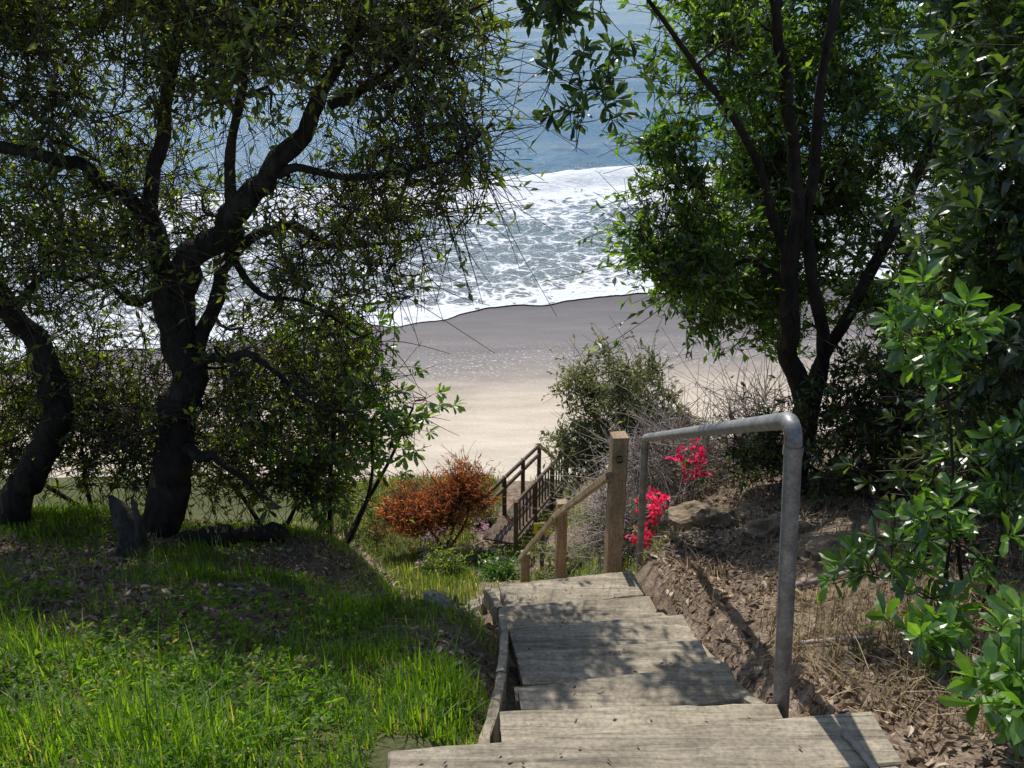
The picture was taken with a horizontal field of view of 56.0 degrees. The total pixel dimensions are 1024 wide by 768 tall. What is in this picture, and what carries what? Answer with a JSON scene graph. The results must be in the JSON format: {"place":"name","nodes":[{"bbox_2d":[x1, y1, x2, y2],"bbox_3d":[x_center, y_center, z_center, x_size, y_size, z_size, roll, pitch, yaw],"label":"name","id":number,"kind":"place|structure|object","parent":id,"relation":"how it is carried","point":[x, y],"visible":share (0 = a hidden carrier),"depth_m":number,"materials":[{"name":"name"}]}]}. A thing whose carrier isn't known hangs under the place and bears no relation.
{"place":"outdoors","nodes":[
{"label":"outdoors","id":0,"kind":"place"},
{"bbox_2d":[0,279,919,482],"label":"beach","id":1,"kind":"structure","parent":0,"point":[507,416],"depth_m":56.26,"materials":[{"name":"beige sand"}]},
{"bbox_2d":[0,0,1013,360],"bbox_3d":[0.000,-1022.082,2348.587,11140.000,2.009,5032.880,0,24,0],"label":"sea","id":2,"kind":"structure","parent":0,"point":[564,200],"depth_m":99.63,"materials":[{"name":"liquid"}]},
{"bbox_2d":[0,430,1023,767],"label":"ground","id":3,"kind":"structure","parent":0,"point":[650,578],"depth_m":4.59,"materials":[{"name":"soil"}]},
{"bbox_2d":[0,284,163,521],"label":"shrub","id":4,"kind":"object","parent":3,"relation":"on","point":[9,450],"visible":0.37,"depth_m":6.57,"materials":[{"name":"green plant"}]},
{"bbox_2d":[0,0,244,525],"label":"tree","id":5,"kind":"object","parent":3,"relation":"on","point":[52,406],"visible":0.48,"depth_m":6.07,"materials":[{"name":"green plant"}]},
{"bbox_2d":[98,495,153,559],"bbox_3d":[-2.216,0.891,5.556,0.500,0.575,0.356,0,24,0],"label":"tree stump","id":6,"kind":"object","parent":3,"relation":"on","point":[129,526],"visible":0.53,"depth_m":5.52,"materials":[{"name":"grey wood"}]},
{"bbox_2d":[0,572,416,767],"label":"weeds","id":7,"kind":"object","parent":3,"relation":"on","point":[178,669],"visible":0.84,"depth_m":3.46,"materials":[{"name":"green plant"}]},
{"bbox_2d":[180,521,288,545],"bbox_3d":[-1.775,0.967,6.152,0.671,0.178,0.156,-5,25,-12],"label":"fallen log","id":8,"kind":"object","parent":3,"relation":"on","point":[227,532],"visible":0.84,"depth_m":6.11,"materials":[{"name":"black wood"}]},
{"bbox_2d":[50,312,463,548],"bbox_3d":[-2.063,0.356,7.005,2.161,1.978,3.033,-21,31,-38],"label":"shrub","id":9,"kind":"object","parent":3,"relation":"on","point":[250,503],"visible":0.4,"depth_m":6.53,"materials":[{"name":"green plant"}]},
{"bbox_2d":[0,0,587,555],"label":"tree","id":10,"kind":"object","parent":3,"relation":"on","point":[254,42],"visible":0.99,"depth_m":5.34,"materials":[{"name":"green plant"}]},
{"bbox_2d":[0,491,664,767],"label":"grass","id":11,"kind":"structure","parent":3,"relation":"on","point":[408,690],"depth_m":3.40,"materials":[{"name":"green plant"}]},
{"bbox_2d":[281,469,396,542],"bbox_3d":[-3.654,2.655,20.411,2.379,1.748,2.286,0,24,0],"label":"shrub","id":12,"kind":"object","parent":3,"relation":"on","point":[370,515],"visible":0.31,"depth_m":20.35,"materials":[{"name":"green plant"}]},
{"bbox_2d":[229,292,466,544],"bbox_3d":[-1.106,0.320,6.564,1.598,2.005,1.117,0,24,0],"label":"shrub","id":13,"kind":"object","parent":3,"relation":"on","point":[409,427],"visible":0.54,"depth_m":6.44,"materials":[{"name":"green plant"}]},
{"bbox_2d":[382,471,436,530],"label":"shrub","id":14,"kind":"object","parent":3,"relation":"on","point":[400,480],"visible":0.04,"depth_m":21.90,"materials":[{"name":"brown plant"}]},
{"bbox_2d":[362,440,517,556],"bbox_3d":[-1.558,2.465,19.553,3.471,2.600,2.543,0,24,0],"label":"shrub","id":15,"kind":"object","parent":3,"relation":"on","point":[440,512],"visible":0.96,"depth_m":19.45,"materials":[{"name":"orange plant"}]},
{"bbox_2d":[409,535,474,577],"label":"shrub","id":16,"kind":"object","parent":3,"relation":"on","point":[446,563],"visible":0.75,"depth_m":17.40,"materials":[{"name":"green plant"}]},
{"bbox_2d":[424,589,460,611],"bbox_3d":[-0.354,1.088,4.796,0.237,0.077,0.098,24,17,28],"label":"rock","id":17,"kind":"object","parent":3,"relation":"on","point":[428,594],"visible":0.55,"depth_m":4.79,"materials":[{"name":"grey stone"}]},
{"bbox_2d":[415,502,495,564],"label":"wildflowers","id":18,"kind":"object","parent":3,"relation":"on","point":[433,538],"visible":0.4,"depth_m":20.23,"materials":[{"name":"pink plant"}]},
{"bbox_2d":[333,469,638,606],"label":"ledge grass","id":19,"kind":"structure","parent":3,"relation":"on","point":[400,573],"depth_m":19.47,"materials":[{"name":"green plant"}]},
{"bbox_2d":[463,535,511,567],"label":"shrub","id":20,"kind":"object","parent":3,"relation":"on","point":[474,557],"visible":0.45,"depth_m":18.94,"materials":[{"name":"green plant"}]},
{"bbox_2d":[464,505,512,529],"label":"shrub","id":21,"kind":"object","parent":3,"relation":"on","point":[491,520],"visible":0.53,"depth_m":21.16,"materials":[{"name":"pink plant"}]},
{"bbox_2d":[465,546,534,582],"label":"shrub","id":22,"kind":"object","parent":3,"relation":"on","point":[496,568],"visible":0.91,"depth_m":17.45,"materials":[{"name":"green plant"}]},
{"bbox_2d":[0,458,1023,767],"bbox_3d":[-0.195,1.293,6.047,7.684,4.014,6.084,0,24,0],"label":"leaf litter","id":23,"kind":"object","parent":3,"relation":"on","point":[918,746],"visible":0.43,"depth_m":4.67,"materials":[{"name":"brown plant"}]},
{"bbox_2d":[482,443,567,554],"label":"wooden walkway","id":24,"kind":"structure","parent":3,"relation":"on","point":[515,529],"depth_m":20.99,"materials":[{"name":"brown wood"}]},
{"bbox_2d":[534,521,551,569],"bbox_3d":[0.580,3.430,18.642,0.340,1.781,0.114,0,24,0],"label":"warning sign","id":25,"kind":"object","parent":3,"relation":"on","point":[537,528],"visible":0.37,"depth_m":18.32,"materials":[{"name":"yellow metal"}]},
{"bbox_2d":[529,527,601,579],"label":"shrub","id":26,"kind":"object","parent":3,"relation":"on","point":[571,565],"visible":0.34,"depth_m":13.71,"materials":[{"name":"green plant"}]},
{"bbox_2d":[532,323,722,508],"bbox_3d":[2.346,0.896,19.220,3.976,4.478,3.074,0,24,0],"label":"shrub","id":27,"kind":"object","parent":3,"relation":"on","point":[566,443],"visible":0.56,"depth_m":18.80,"materials":[{"name":"green plant"}]},
{"bbox_2d":[388,571,901,767],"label":"wooden staircase","id":28,"kind":"structure","parent":3,"relation":"on","point":[677,701],"depth_m":3.56,"materials":[{"name":"grey wood"}]},
{"bbox_2d":[518,431,628,582],"bbox_3d":[0.398,1.873,8.298,0.185,5.037,3.758,-3,24,-7],"label":"wooden handrail","id":29,"kind":"object","parent":28,"relation":"attached to","point":[614,477],"visible":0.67,"depth_m":5.92,"materials":[{"name":"brown wood"}]},
{"bbox_2d":[418,583,801,767],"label":"fallen leaves","id":30,"kind":"object","parent":28,"relation":"on","point":[608,760],"visible":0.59,"depth_m":3.63,"materials":[{"name":"brown plant"}]},
{"bbox_2d":[636,412,803,718],"bbox_3d":[0.908,0.850,5.161,0.152,3.250,3.718,0,24,1],"label":"steel handrail","id":31,"kind":"object","parent":28,"relation":"attached to","point":[788,424],"visible":0.92,"depth_m":3.09,"materials":[{"name":"grey metal"}]},
{"bbox_2d":[840,727,878,767],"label":"handrail","id":32,"kind":"object","parent":28,"relation":"on","point":[847,735],"visible":1,"depth_m":2.81,"materials":[{"name":"grey metal"}]},
{"bbox_2d":[625,425,722,549],"bbox_3d":[1.338,0.867,7.918,0.824,0.969,0.692,0,24,0],"label":"bougainvillea","id":33,"kind":"object","parent":3,"relation":"on","point":[655,512],"visible":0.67,"depth_m":7.92,"materials":[{"name":"pink plant"}]},
{"bbox_2d":[625,468,729,530],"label":"shrub","id":34,"kind":"object","parent":3,"relation":"on","point":[657,482],"visible":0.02,"depth_m":14.01,"materials":[{"name":"grey plant"}]},
{"bbox_2d":[525,315,854,577],"bbox_3d":[1.613,0.869,8.766,3.047,2.796,2.476,0,24,0],"label":"shrub","id":35,"kind":"object","parent":3,"relation":"on","point":[664,469],"visible":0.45,"depth_m":8.80,"materials":[{"name":"grey plant"}]},
{"bbox_2d":[665,500,753,535],"bbox_3d":[1.393,0.982,6.692,0.667,0.338,0.427,7,9,-3],"label":"rock","id":36,"kind":"object","parent":3,"relation":"on","point":[687,514],"visible":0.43,"depth_m":6.57,"materials":[{"name":"brown stone"}]},
{"bbox_2d":[673,420,773,482],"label":"shrub","id":37,"kind":"object","parent":3,"relation":"on","point":[724,470],"visible":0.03,"depth_m":16.67,"materials":[{"name":"brown plant"}]},
{"bbox_2d":[513,0,1023,512],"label":"tree","id":38,"kind":"object","parent":3,"relation":"on","point":[559,24],"visible":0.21,"depth_m":4.55,"materials":[{"name":"green plant"}]},
{"bbox_2d":[540,0,1005,494],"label":"tree","id":39,"kind":"object","parent":3,"relation":"on","point":[790,191],"visible":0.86,"depth_m":6.53,"materials":[{"name":"green plant"}]},
{"bbox_2d":[745,513,812,538],"bbox_3d":[1.716,0.957,6.217,0.509,0.237,0.312,-1,8,-21],"label":"rock","id":40,"kind":"object","parent":3,"relation":"on","point":[768,527],"visible":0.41,"depth_m":6.12,"materials":[{"name":"grey stone"}]},
{"bbox_2d":[795,570,849,587],"bbox_3d":[1.555,0.995,4.877,0.414,0.059,0.041,-6,25,-14],"label":"broken stick","id":41,"kind":"object","parent":3,"relation":"on","point":[816,581],"visible":0.32,"depth_m":4.86,"materials":[{"name":"grey wood"}]},
{"bbox_2d":[670,219,1002,510],"bbox_3d":[2.767,-0.126,7.005,2.909,2.848,3.051,16,28,31],"label":"shrub","id":42,"kind":"object","parent":3,"relation":"on","point":[868,429],"visible":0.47,"depth_m":6.57,"materials":[{"name":"green plant"}]},
{"bbox_2d":[793,635,881,644],"bbox_3d":[1.349,1.067,4.005,0.341,0.161,0.024,12,27,24],"label":"broken stick","id":43,"kind":"object","parent":3,"relation":"on","point":[808,642],"visible":0.55,"depth_m":4.00,"materials":[{"name":"wood"}]},
{"bbox_2d":[805,531,884,562],"bbox_3d":[1.895,0.966,5.465,0.423,0.241,0.486,-7,12,22],"label":"rock","id":44,"kind":"object","parent":3,"relation":"on","point":[824,543],"visible":0.22,"depth_m":5.44,"materials":[{"name":"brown stone"}]},
{"bbox_2d":[813,253,1023,628],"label":"shrub","id":45,"kind":"object","parent":3,"relation":"on","point":[932,363],"visible":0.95,"depth_m":3.60,"materials":[{"name":"green plant"}]},
{"bbox_2d":[831,330,1023,562],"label":"shrub","id":46,"kind":"object","parent":3,"relation":"on","point":[934,431],"visible":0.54,"depth_m":4.29,"materials":[{"name":"green plant"}]},
{"bbox_2d":[858,569,1023,757],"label":"shrub","id":47,"kind":"object","parent":3,"relation":"on","point":[997,671],"visible":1,"depth_m":2.74,"materials":[{"name":"green plant"}]},
{"bbox_2d":[895,0,1023,472],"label":"tree","id":48,"kind":"object","parent":3,"relation":"on","point":[1000,212],"visible":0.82,"depth_m":3.86,"materials":[{"name":"green plant"}]},
{"bbox_2d":[0,455,1023,767],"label":"dry grass","id":49,"kind":"structure","parent":0,"point":[826,623],"depth_m":4.17,"materials":[{"name":"plant"}]}
]}

